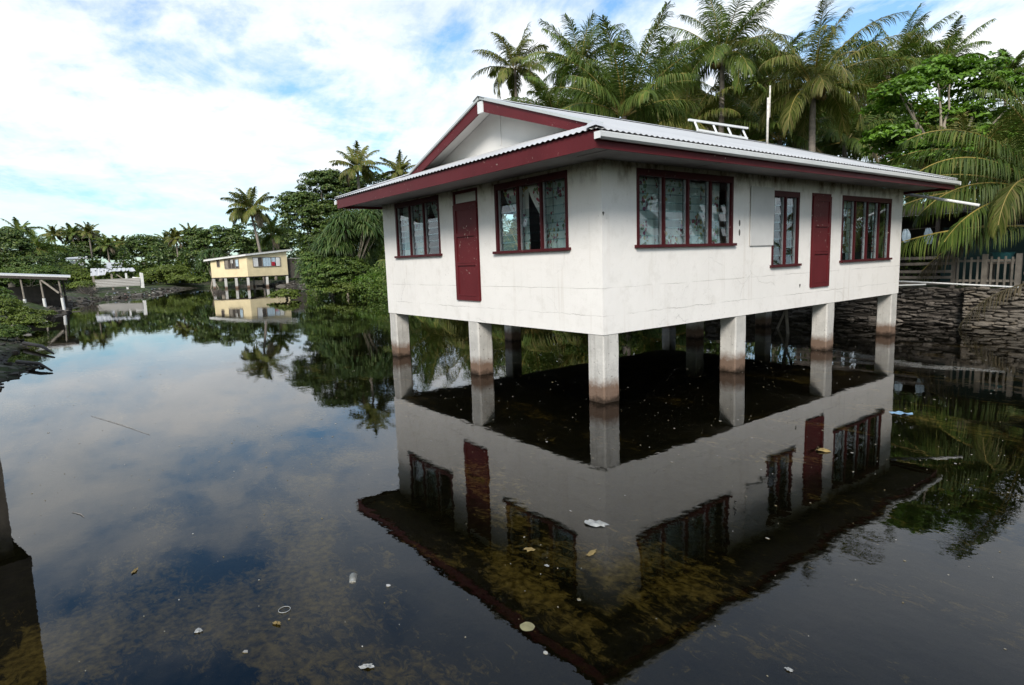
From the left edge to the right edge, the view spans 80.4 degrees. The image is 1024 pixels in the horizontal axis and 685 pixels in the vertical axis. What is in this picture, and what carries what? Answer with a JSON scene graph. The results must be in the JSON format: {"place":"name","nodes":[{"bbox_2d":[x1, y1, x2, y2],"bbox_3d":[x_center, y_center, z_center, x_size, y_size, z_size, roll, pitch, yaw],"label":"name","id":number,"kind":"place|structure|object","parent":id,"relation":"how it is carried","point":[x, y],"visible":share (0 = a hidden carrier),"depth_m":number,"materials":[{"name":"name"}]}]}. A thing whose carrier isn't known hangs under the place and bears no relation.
{"place":"outdoors","nodes":[
{"label":"outdoors","id":0,"kind":"place"},
{"bbox_2d":[220,186,277,283],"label":"palm tree","id":1,"kind":"object","parent":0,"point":[247,208],"visible":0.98,"depth_m":77.33,"materials":[{"name":"green plant"}]},
{"bbox_2d":[0,278,1023,684],"bbox_3d":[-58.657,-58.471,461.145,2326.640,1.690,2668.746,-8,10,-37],"label":"ground","id":2,"kind":"structure","parent":0,"point":[430,516],"depth_m":5.99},
{"bbox_2d":[0,324,33,341],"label":"mangrove bush","id":3,"kind":"object","parent":2,"relation":"on","point":[12,331],"visible":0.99,"depth_m":19.45,"materials":[{"name":"green plant"}]},
{"bbox_2d":[1,217,42,237],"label":"palm tree","id":4,"kind":"object","parent":2,"relation":"on","point":[17,223],"visible":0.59,"depth_m":87.53,"materials":[{"name":"green plant"}]},
{"bbox_2d":[0,296,51,327],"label":"mangrove bush","id":5,"kind":"object","parent":2,"relation":"on","point":[12,307],"visible":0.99,"depth_m":24.39,"materials":[{"name":"green plant"}]},
{"bbox_2d":[0,227,56,286],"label":"broadleaf tree","id":6,"kind":"object","parent":2,"relation":"on","point":[18,240],"visible":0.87,"depth_m":61.26,"materials":[{"name":"green plant"}]},
{"bbox_2d":[0,273,69,309],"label":"open shed","id":7,"kind":"structure","parent":2,"relation":"on","point":[47,295],"depth_m":40.24,"materials":[{"name":"white paint"}]},
{"bbox_2d":[19,229,67,261],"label":"palm tree","id":8,"kind":"object","parent":2,"relation":"on","point":[35,238],"visible":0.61,"depth_m":77.93,"materials":[{"name":"green plant"}]},
{"bbox_2d":[7,242,82,262],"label":"broadleaf tree","id":9,"kind":"object","parent":2,"relation":"on","point":[71,252],"visible":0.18,"depth_m":104.26,"materials":[{"name":"green plant"}]},
{"bbox_2d":[33,310,58,317],"bbox_3d":[-23.431,-1.389,30.496,1.114,0.526,1.000,0,8,12],"label":"mangrove bush","id":10,"kind":"object","parent":2,"relation":"on","point":[51,313],"visible":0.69,"depth_m":30.39,"materials":[{"name":"green plant"}]},
{"bbox_2d":[37,224,69,243],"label":"palm tree","id":11,"kind":"object","parent":2,"relation":"on","point":[54,231],"visible":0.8,"depth_m":109.63,"materials":[{"name":"green plant"}]},
{"bbox_2d":[61,222,81,260],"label":"palm tree","id":12,"kind":"object","parent":2,"relation":"on","point":[72,234],"visible":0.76,"depth_m":117.48,"materials":[{"name":"green plant"}]},
{"bbox_2d":[60,256,86,283],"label":"house","id":13,"kind":"structure","parent":2,"relation":"on","point":[71,258],"depth_m":82.27,"materials":[{"name":"white paint"}]},
{"bbox_2d":[66,280,94,288],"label":"mangrove bush","id":14,"kind":"object","parent":2,"relation":"on","point":[77,284],"visible":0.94,"depth_m":56.44,"materials":[{"name":"green plant"}]},
{"bbox_2d":[61,227,105,260],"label":"broadleaf tree","id":15,"kind":"object","parent":2,"relation":"on","point":[81,245],"visible":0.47,"depth_m":118.59,"materials":[{"name":"green plant"}]},
{"bbox_2d":[74,221,100,257],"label":"palm tree","id":16,"kind":"object","parent":2,"relation":"on","point":[88,230],"visible":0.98,"depth_m":115.39,"materials":[{"name":"green plant"}]},
{"bbox_2d":[75,285,99,293],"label":"dead brush","id":17,"kind":"object","parent":2,"relation":"on","point":[87,291],"visible":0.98,"depth_m":52.98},
{"bbox_2d":[0,287,179,402],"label":"shore rubble","id":18,"kind":"object","parent":2,"relation":"on","point":[81,300],"visible":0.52,"depth_m":25.75,"materials":[{"name":"stone"}]},
{"bbox_2d":[15,360,52,371],"bbox_3d":[-11.006,0.523,14.013,2.013,0.143,0.148,3,9,33],"label":"driftwood","id":19,"kind":"object","parent":18,"relation":"on","point":[31,363],"visible":1,"depth_m":14.11,"materials":[{"name":"wood"}]},
{"bbox_2d":[22,341,54,354],"bbox_3d":[-13.521,0.137,17.351,3.378,0.155,0.172,5,10,40],"label":"driftwood","id":20,"kind":"object","parent":18,"relation":"on","point":[37,345],"visible":1,"depth_m":17.46,"materials":[{"name":"wood"}]},
{"bbox_2d":[90,233,124,262],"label":"palm tree","id":21,"kind":"object","parent":2,"relation":"on","point":[106,241],"visible":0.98,"depth_m":111.65,"materials":[{"name":"green plant"}]},
{"bbox_2d":[84,244,137,261],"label":"broadleaf tree","id":22,"kind":"object","parent":2,"relation":"on","point":[112,256],"visible":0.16,"depth_m":122.75,"materials":[{"name":"green plant"}]},
{"bbox_2d":[90,268,144,289],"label":"ruined shack","id":23,"kind":"structure","parent":2,"relation":"on","point":[127,282],"depth_m":61.99,"materials":[{"name":"metal"}]},
{"bbox_2d":[111,235,128,260],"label":"palm tree","id":24,"kind":"object","parent":2,"relation":"on","point":[121,239],"visible":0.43,"depth_m":119.27,"materials":[{"name":"green plant"}]},
{"bbox_2d":[115,234,171,263],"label":"broadleaf tree","id":25,"kind":"object","parent":2,"relation":"on","point":[141,246],"visible":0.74,"depth_m":115.80,"materials":[{"name":"green plant"}]},
{"bbox_2d":[0,244,301,287],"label":"undergrowth","id":26,"kind":"object","parent":2,"relation":"on","point":[183,259],"visible":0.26,"depth_m":81.89,"materials":[{"name":"green plant"}]},
{"bbox_2d":[163,227,188,256],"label":"palm tree","id":27,"kind":"object","parent":2,"relation":"on","point":[174,236],"visible":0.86,"depth_m":107.42,"materials":[{"name":"green plant"}]},
{"bbox_2d":[154,242,210,259],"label":"broadleaf tree","id":28,"kind":"object","parent":2,"relation":"on","point":[170,253],"visible":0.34,"depth_m":109.98,"materials":[{"name":"green plant"}]},
{"bbox_2d":[179,223,203,259],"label":"palm tree","id":29,"kind":"object","parent":2,"relation":"on","point":[188,227],"visible":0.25,"depth_m":109.61,"materials":[{"name":"green plant"}]},
{"bbox_2d":[189,276,208,282],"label":"bush","id":30,"kind":"object","parent":2,"relation":"on","point":[197,279],"visible":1,"depth_m":65.59,"materials":[{"name":"green plant"}]},
{"bbox_2d":[191,248,228,287],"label":"pandanus tree","id":31,"kind":"object","parent":2,"relation":"on","point":[203,265],"visible":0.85,"depth_m":73.51,"materials":[{"name":"green plant"}]},
{"bbox_2d":[178,223,274,280],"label":"broadleaf tree","id":32,"kind":"object","parent":2,"relation":"on","point":[224,240],"visible":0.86,"depth_m":82.73,"materials":[{"name":"green plant"}]},
{"bbox_2d":[203,249,302,288],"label":"yellow house","id":33,"kind":"structure","parent":2,"relation":"on","point":[266,265],"depth_m":70.60,"materials":[{"name":"beige paint"}]},
{"bbox_2d":[224,259,238,268],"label":"window","id":34,"kind":"structure","parent":33,"relation":"in","point":[228,263],"depth_m":69.95,"materials":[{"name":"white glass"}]},
{"bbox_2d":[252,257,280,266],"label":"window","id":35,"kind":"structure","parent":33,"relation":"in","point":[257,261],"depth_m":71.67,"materials":[{"name":"glass"}]},
{"bbox_2d":[247,213,293,279],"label":"palm tree","id":36,"kind":"object","parent":2,"relation":"on","point":[271,229],"visible":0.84,"depth_m":81.38,"materials":[{"name":"green plant"}]},
{"bbox_2d":[261,228,299,254],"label":"broadleaf tree","id":37,"kind":"object","parent":2,"relation":"on","point":[290,245],"visible":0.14,"depth_m":98.57,"materials":[{"name":"green plant"}]},
{"bbox_2d":[255,281,384,295],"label":"bank rubble","id":38,"kind":"object","parent":2,"relation":"on","point":[289,284],"visible":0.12,"depth_m":71.64,"materials":[{"name":"stone"}]},
{"bbox_2d":[269,168,389,290],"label":"broadleaf tree","id":39,"kind":"object","parent":2,"relation":"on","point":[312,207],"visible":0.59,"depth_m":49.33,"materials":[{"name":"green plant"}]},
{"bbox_2d":[295,250,375,295],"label":"mangrove bush","id":40,"kind":"object","parent":2,"relation":"on","point":[358,266],"visible":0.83,"depth_m":41.82,"materials":[{"name":"green plant"}]},
{"bbox_2d":[293,209,384,295],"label":"pandanus tree","id":41,"kind":"object","parent":2,"relation":"on","point":[339,239],"visible":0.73,"depth_m":42.36,"materials":[{"name":"green plant"}]},
{"bbox_2d":[302,256,387,299],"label":"undergrowth","id":42,"kind":"object","parent":2,"relation":"on","point":[369,292],"visible":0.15,"depth_m":40.18,"materials":[{"name":"green plant"}]},
{"bbox_2d":[328,141,384,272],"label":"palm tree","id":43,"kind":"object","parent":2,"relation":"on","point":[355,168],"visible":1,"depth_m":46.69,"materials":[{"name":"green plant"}]},
{"bbox_2d":[352,273,386,290],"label":"mangrove bush","id":44,"kind":"object","parent":2,"relation":"on","point":[359,278],"visible":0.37,"depth_m":41.58,"materials":[{"name":"green plant"}]},
{"bbox_2d":[379,149,415,181],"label":"palm tree","id":45,"kind":"object","parent":2,"relation":"on","point":[399,168],"visible":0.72,"depth_m":49.56,"materials":[{"name":"green plant"}]},
{"bbox_2d":[365,214,517,271],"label":"undergrowth","id":46,"kind":"object","parent":2,"relation":"on","point":[375,259],"visible":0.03,"depth_m":54.76,"materials":[{"name":"green plant"}]},
{"bbox_2d":[502,214,517,250],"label":"palm tree","id":47,"kind":"object","parent":2,"relation":"on","point":[514,246],"visible":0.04,"depth_m":27.07,"materials":[{"name":"green plant"}]},
{"bbox_2d":[470,21,557,98],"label":"palm tree","id":48,"kind":"object","parent":2,"relation":"on","point":[511,75],"visible":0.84,"depth_m":37.55,"materials":[{"name":"green plant"}]},
{"bbox_2d":[503,59,602,111],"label":"palm tree","id":49,"kind":"object","parent":2,"relation":"on","point":[545,102],"visible":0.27,"depth_m":28.23,"materials":[{"name":"green plant"}]},
{"bbox_2d":[519,10,636,102],"bbox_3d":[3.335,-9.867,31.644,5.569,13.928,6.108,-8,10,-37],"label":"palm tree","id":50,"kind":"object","parent":2,"relation":"on","point":[586,42],"visible":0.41,"depth_m":30.47,"materials":[{"name":"green plant"}]},
{"bbox_2d":[538,0,718,128],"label":"palm tree","id":51,"kind":"object","parent":2,"relation":"on","point":[636,97],"visible":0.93,"depth_m":21.12,"materials":[{"name":"green plant"}]},
{"bbox_2d":[334,96,979,429],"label":"stilt house","id":52,"kind":"structure","parent":2,"relation":"on","point":[623,225],"depth_m":10.49,"materials":[{"name":"white paint"}]},
{"bbox_2d":[394,195,442,257],"bbox_3d":[-1.902,-2.375,12.629,0.299,1.172,1.980,-8,10,-37],"label":"window","id":53,"kind":"structure","parent":52,"relation":"in","point":[417,244],"depth_m":12.84,"materials":[{"name":"red paint"}]},
{"bbox_2d":[452,187,481,300],"bbox_3d":[-0.805,-1.782,11.163,0.142,2.010,0.810,-8,10,-37],"label":"door","id":54,"kind":"structure","parent":52,"relation":"in","point":[465,202],"depth_m":11.11,"materials":[{"name":"red paint"}]},
{"bbox_2d":[492,170,570,253],"bbox_3d":[0.344,-2.031,9.690,0.295,1.162,1.930,-8,10,-37],"label":"window","id":55,"kind":"structure","parent":52,"relation":"in","point":[552,208],"depth_m":9.56,"materials":[{"name":"red paint"}]},
{"bbox_2d":[635,168,736,247],"bbox_3d":[2.712,-2.091,9.602,2.520,1.142,0.307,-8,10,-37],"label":"window","id":56,"kind":"structure","parent":52,"relation":"in","point":[675,208],"depth_m":9.59,"materials":[{"name":"red paint"}]},
{"bbox_2d":[688,119,747,138],"bbox_3d":[5.079,-5.159,14.677,2.302,0.340,0.252,-8,10,-37],"label":"roof frame","id":57,"kind":"object","parent":52,"relation":"on","point":[715,129],"visible":1,"depth_m":14.57,"materials":[{"name":"white metal"}]},
{"bbox_2d":[766,85,770,143],"bbox_3d":[6.743,-5.941,15.944,0.090,1.550,0.058,-3,8,-5],"label":"antenna mast","id":58,"kind":"object","parent":52,"relation":"on","point":[768,115],"visible":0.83,"depth_m":15.91,"materials":[{"name":"white metal"}]},
{"bbox_2d":[769,190,801,267],"bbox_3d":[5.049,-2.118,11.369,1.050,1.382,0.283,-8,10,-37],"label":"window","id":59,"kind":"structure","parent":52,"relation":"in","point":[795,196],"depth_m":11.37,"materials":[{"name":"red paint"}]},
{"bbox_2d":[809,193,831,287],"bbox_3d":[6.145,-2.040,12.143,0.760,1.840,0.142,-8,10,-37],"label":"door","id":60,"kind":"structure","parent":52,"relation":"in","point":[821,215],"depth_m":12.09,"materials":[{"name":"red paint"}]},
{"bbox_2d":[839,195,891,262],"bbox_3d":[7.750,-2.497,13.407,2.500,1.382,0.307,-8,10,-37],"label":"window","id":61,"kind":"structure","parent":52,"relation":"in","point":[869,203],"depth_m":13.36,"materials":[{"name":"red paint"}]},
{"bbox_2d":[624,33,714,122],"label":"palm tree","id":62,"kind":"object","parent":2,"relation":"on","point":[669,56],"visible":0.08,"depth_m":34.20,"materials":[{"name":"green plant"}]},
{"bbox_2d":[625,64,740,134],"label":"palm tree","id":63,"kind":"object","parent":2,"relation":"on","point":[709,103],"visible":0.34,"depth_m":26.13,"materials":[{"name":"green plant"}]},
{"bbox_2d":[649,0,792,132],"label":"palm tree","id":64,"kind":"object","parent":2,"relation":"on","point":[724,64],"visible":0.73,"depth_m":25.21,"materials":[{"name":"green plant"}]},
{"bbox_2d":[692,63,784,139],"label":"palm tree","id":65,"kind":"object","parent":2,"relation":"on","point":[733,107],"visible":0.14,"depth_m":29.10,"materials":[{"name":"green plant"}]},
{"bbox_2d":[658,88,851,149],"bbox_3d":[16.468,-10.725,40.448,16.021,12.427,7.533,-2,8,-1],"label":"broadleaf tree","id":66,"kind":"object","parent":2,"relation":"on","point":[748,111],"visible":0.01,"depth_m":37.86,"materials":[{"name":"green plant"}]},
{"bbox_2d":[732,31,814,134],"bbox_3d":[15.370,-11.018,36.713,6.202,14.125,6.669,-8,10,-37],"label":"palm tree","id":67,"kind":"object","parent":2,"relation":"on","point":[792,43],"visible":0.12,"depth_m":35.11,"materials":[{"name":"green plant"}]},
{"bbox_2d":[712,76,851,152],"bbox_3d":[12.048,-7.125,27.302,6.181,8.992,5.693,-8,10,-37],"label":"palm tree","id":68,"kind":"object","parent":2,"relation":"on","point":[789,141],"visible":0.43,"depth_m":26.58,"materials":[{"name":"green plant"}]},
{"bbox_2d":[725,0,923,151],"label":"palm tree","id":69,"kind":"object","parent":2,"relation":"on","point":[814,89],"visible":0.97,"depth_m":23.43,"materials":[{"name":"green plant"}]},
{"bbox_2d":[749,286,963,324],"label":"stone wall","id":70,"kind":"structure","parent":2,"relation":"on","point":[933,305],"depth_m":16.77,"materials":[{"name":"stone"}]},
{"bbox_2d":[899,284,925,285],"bbox_3d":[10.292,-1.565,17.095,0.040,0.210,2.403,-8,10,-37],"label":"white pipe","id":71,"kind":"object","parent":70,"relation":"on","point":[911,284],"visible":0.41,"depth_m":16.40,"materials":[{"name":"plastic"}]},
{"bbox_2d":[899,256,956,287],"bbox_3d":[10.656,-2.022,18.099,0.125,1.060,4.370,-8,10,-37],"label":"rail fence","id":72,"kind":"object","parent":70,"relation":"on","point":[952,271],"visible":0.21,"depth_m":16.79,"materials":[{"name":"wood"}]},
{"bbox_2d":[955,253,1022,286],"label":"picket fence","id":73,"kind":"object","parent":70,"relation":"on","point":[985,260],"visible":0.83,"depth_m":15.72,"materials":[{"name":"wood"}]},
{"bbox_2d":[808,91,906,162],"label":"palm tree","id":74,"kind":"object","parent":2,"relation":"on","point":[830,146],"visible":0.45,"depth_m":27.21,"materials":[{"name":"green plant"}]},
{"bbox_2d":[803,33,925,158],"bbox_3d":[17.716,-9.388,31.186,6.105,12.162,5.963,-3,8,-8],"label":"palm tree","id":75,"kind":"object","parent":2,"relation":"on","point":[874,77],"visible":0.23,"depth_m":30.02,"materials":[{"name":"green plant"}]},
{"bbox_2d":[831,3,968,157],"bbox_3d":[21.431,-10.842,33.621,6.613,14.272,6.099,-8,10,-37],"label":"palm tree","id":76,"kind":"object","parent":2,"relation":"on","point":[926,51],"visible":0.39,"depth_m":31.92,"materials":[{"name":"green plant"}]},
{"bbox_2d":[815,101,1021,204],"bbox_3d":[21.275,-7.781,30.021,12.833,8.244,5.869,-2,8,-1],"label":"broadleaf tree","id":77,"kind":"object","parent":2,"relation":"on","point":[839,152],"visible":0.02,"depth_m":29.21,"materials":[{"name":"green plant"}]},
{"bbox_2d":[899,236,940,275],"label":"undergrowth","id":78,"kind":"object","parent":2,"relation":"on","point":[916,266],"visible":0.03,"depth_m":20.75,"materials":[{"name":"green plant"}]},
{"bbox_2d":[858,49,1023,174],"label":"leafy tree","id":79,"kind":"object","parent":2,"relation":"on","point":[942,70],"visible":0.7,"depth_m":20.66,"materials":[{"name":"green plant"}]},
{"bbox_2d":[894,15,996,101],"bbox_3d":[27.001,-12.221,38.735,5.704,15.116,6.187,-8,10,-37],"label":"palm tree","id":80,"kind":"object","parent":2,"relation":"on","point":[954,50],"visible":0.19,"depth_m":36.76,"materials":[{"name":"green plant"}]},
{"bbox_2d":[883,69,1023,283],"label":"palm tree","id":81,"kind":"object","parent":2,"relation":"on","point":[1006,205],"visible":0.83,"depth_m":14.96,"materials":[{"name":"green plant"}]},
{"bbox_2d":[896,108,1023,212],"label":"palm tree","id":82,"kind":"object","parent":2,"relation":"on","point":[962,124],"visible":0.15,"depth_m":19.73,"materials":[{"name":"green plant"}]},
{"bbox_2d":[899,199,1023,281],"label":"green hut","id":83,"kind":"object","parent":2,"relation":"on","point":[939,224],"visible":0.16,"depth_m":18.70,"materials":[{"name":"teal paint"}]},
{"bbox_2d":[902,229,910,241],"bbox_3d":[12.588,-3.411,19.366,0.060,0.420,0.260,-8,10,-37],"label":"hanging cloth","id":84,"kind":"object","parent":83,"relation":"hanging from","point":[906,234],"visible":0.84,"depth_m":19.36,"materials":[{"name":"fabric"}]},
{"bbox_2d":[924,228,932,243],"bbox_3d":[12.964,-3.318,18.880,0.060,0.500,0.260,-8,10,-37],"label":"hanging cloth","id":85,"kind":"object","parent":83,"relation":"hanging from","point":[928,231],"visible":0.56,"depth_m":18.87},
{"bbox_2d":[961,287,1023,334],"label":"stone wall","id":86,"kind":"structure","parent":2,"relation":"on","point":[1010,315],"depth_m":15.18,"materials":[{"name":"stone"}]},
{"bbox_2d":[956,283,1023,337],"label":"fallen frond","id":87,"kind":"object","parent":86,"relation":"hanging from","point":[1001,294],"visible":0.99,"depth_m":14.81,"materials":[{"name":"plant"}]},
{"bbox_2d":[961,96,1023,172],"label":"palm tree","id":88,"kind":"object","parent":2,"relation":"on","point":[992,121],"visible":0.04,"depth_m":23.80,"materials":[{"name":"green plant"}]},
{"bbox_2d":[987,261,1015,285],"bbox_3d":[13.033,-1.772,16.134,0.600,0.748,0.600,-8,10,-37],"label":"basin stand","id":89,"kind":"object","parent":2,"relation":"on","point":[993,271],"visible":0.24,"depth_m":16.11,"materials":[{"name":"wood"}]},
{"bbox_2d":[991,252,1014,261],"bbox_3d":[13.015,-2.268,16.067,0.540,0.250,0.540,-8,10,-37],"label":"wash basin","id":90,"kind":"object","parent":89,"relation":"on","point":[1002,255],"visible":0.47,"depth_m":15.90,"materials":[{"name":"teal plastic"}]},
{"bbox_2d":[985,48,1023,105],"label":"palm tree","id":91,"kind":"object","parent":2,"relation":"on","point":[1019,58],"visible":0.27,"depth_m":41.34,"materials":[{"name":"green plant"}]},
{"bbox_2d":[0,0,1023,264],"label":"sky","id":92,"kind":"structure","parent":0,"point":[123,117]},
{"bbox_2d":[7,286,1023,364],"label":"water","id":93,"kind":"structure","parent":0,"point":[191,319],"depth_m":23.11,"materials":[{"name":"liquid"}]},
{"bbox_2d":[0,286,18,300],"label":"mangrove bush","id":94,"kind":"object","parent":93,"relation":"on","point":[4,292],"visible":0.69,"depth_m":30.16,"materials":[{"name":"green plant"}]},
{"bbox_2d":[0,265,71,286],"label":"mangrove bush","id":95,"kind":"object","parent":93,"relation":"on","point":[31,269],"visible":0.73,"depth_m":57.56,"materials":[{"name":"green plant"}]},
{"bbox_2d":[46,262,100,289],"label":"mangrove bush","id":96,"kind":"object","parent":93,"relation":"on","point":[78,273],"visible":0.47,"depth_m":64.90,"materials":[{"name":"green plant"}]},
{"bbox_2d":[135,264,194,284],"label":"mangrove bush","id":97,"kind":"object","parent":93,"relation":"on","point":[176,273],"visible":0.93,"depth_m":76.43,"materials":[{"name":"green plant"}]},
{"bbox_2d":[266,288,300,299],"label":"mangrove bush","id":98,"kind":"object","parent":93,"relation":"on","point":[293,293],"visible":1,"depth_m":40.58,"materials":[{"name":"green plant"}]},
{"bbox_2d":[323,282,373,297],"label":"mangrove bush","id":99,"kind":"object","parent":93,"relation":"in","point":[343,285],"visible":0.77,"depth_m":40.44,"materials":[{"name":"green plant"}]},
{"bbox_2d":[349,573,357,587],"bbox_3d":[-1.076,1.613,4.106,0.062,0.062,0.100,-3,8,-10],"label":"paper cup","id":100,"kind":"object","parent":93,"relation":"in","point":[353,578],"visible":1,"depth_m":4.07,"materials":[{"name":"paper"}]},
{"bbox_2d":[19,333,1017,676],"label":"floating specks","id":101,"kind":"object","parent":93,"relation":"on","point":[571,511],"visible":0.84,"depth_m":6.05,"materials":[{"name":"white"}]},
{"bbox_2d":[520,622,534,630],"bbox_3d":[0.089,1.638,3.494,0.085,0.004,0.091,-8,10,-37],"label":"round lid","id":102,"kind":"object","parent":93,"relation":"on","point":[527,626],"visible":1,"depth_m":3.49,"materials":[{"name":"plastic"}]},
{"bbox_2d":[584,519,608,526],"bbox_3d":[0.671,1.430,4.811,0.198,0.029,0.118,2,9,30],"label":"plastic scrap","id":103,"kind":"object","parent":93,"relation":"on","point":[590,522],"visible":1,"depth_m":4.79,"materials":[{"name":"plastic"}]},
{"bbox_2d":[772,310,784,338],"bbox_3d":[7.445,-0.735,16.651,0.547,1.298,0.070,0,8,16],"label":"timber prop","id":104,"kind":"object","parent":93,"relation":"in","point":[778,325],"visible":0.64,"depth_m":16.69,"materials":[{"name":"wood"}]},
{"bbox_2d":[785,309,789,345],"bbox_3d":[7.091,-0.586,15.639,0.070,1.302,0.685,0,8,14],"label":"timber prop","id":105,"kind":"object","parent":93,"relation":"in","point":[787,328],"visible":0.64,"depth_m":15.55,"materials":[{"name":"wood"}]},
{"bbox_2d":[899,281,1018,287],"bbox_3d":[10.910,-1.610,16.329,0.040,0.220,4.352,-8,10,-36],"label":"white pipe","id":106,"kind":"object","parent":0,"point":[958,284],"visible":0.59,"depth_m":15.59,"materials":[{"name":"plastic"}]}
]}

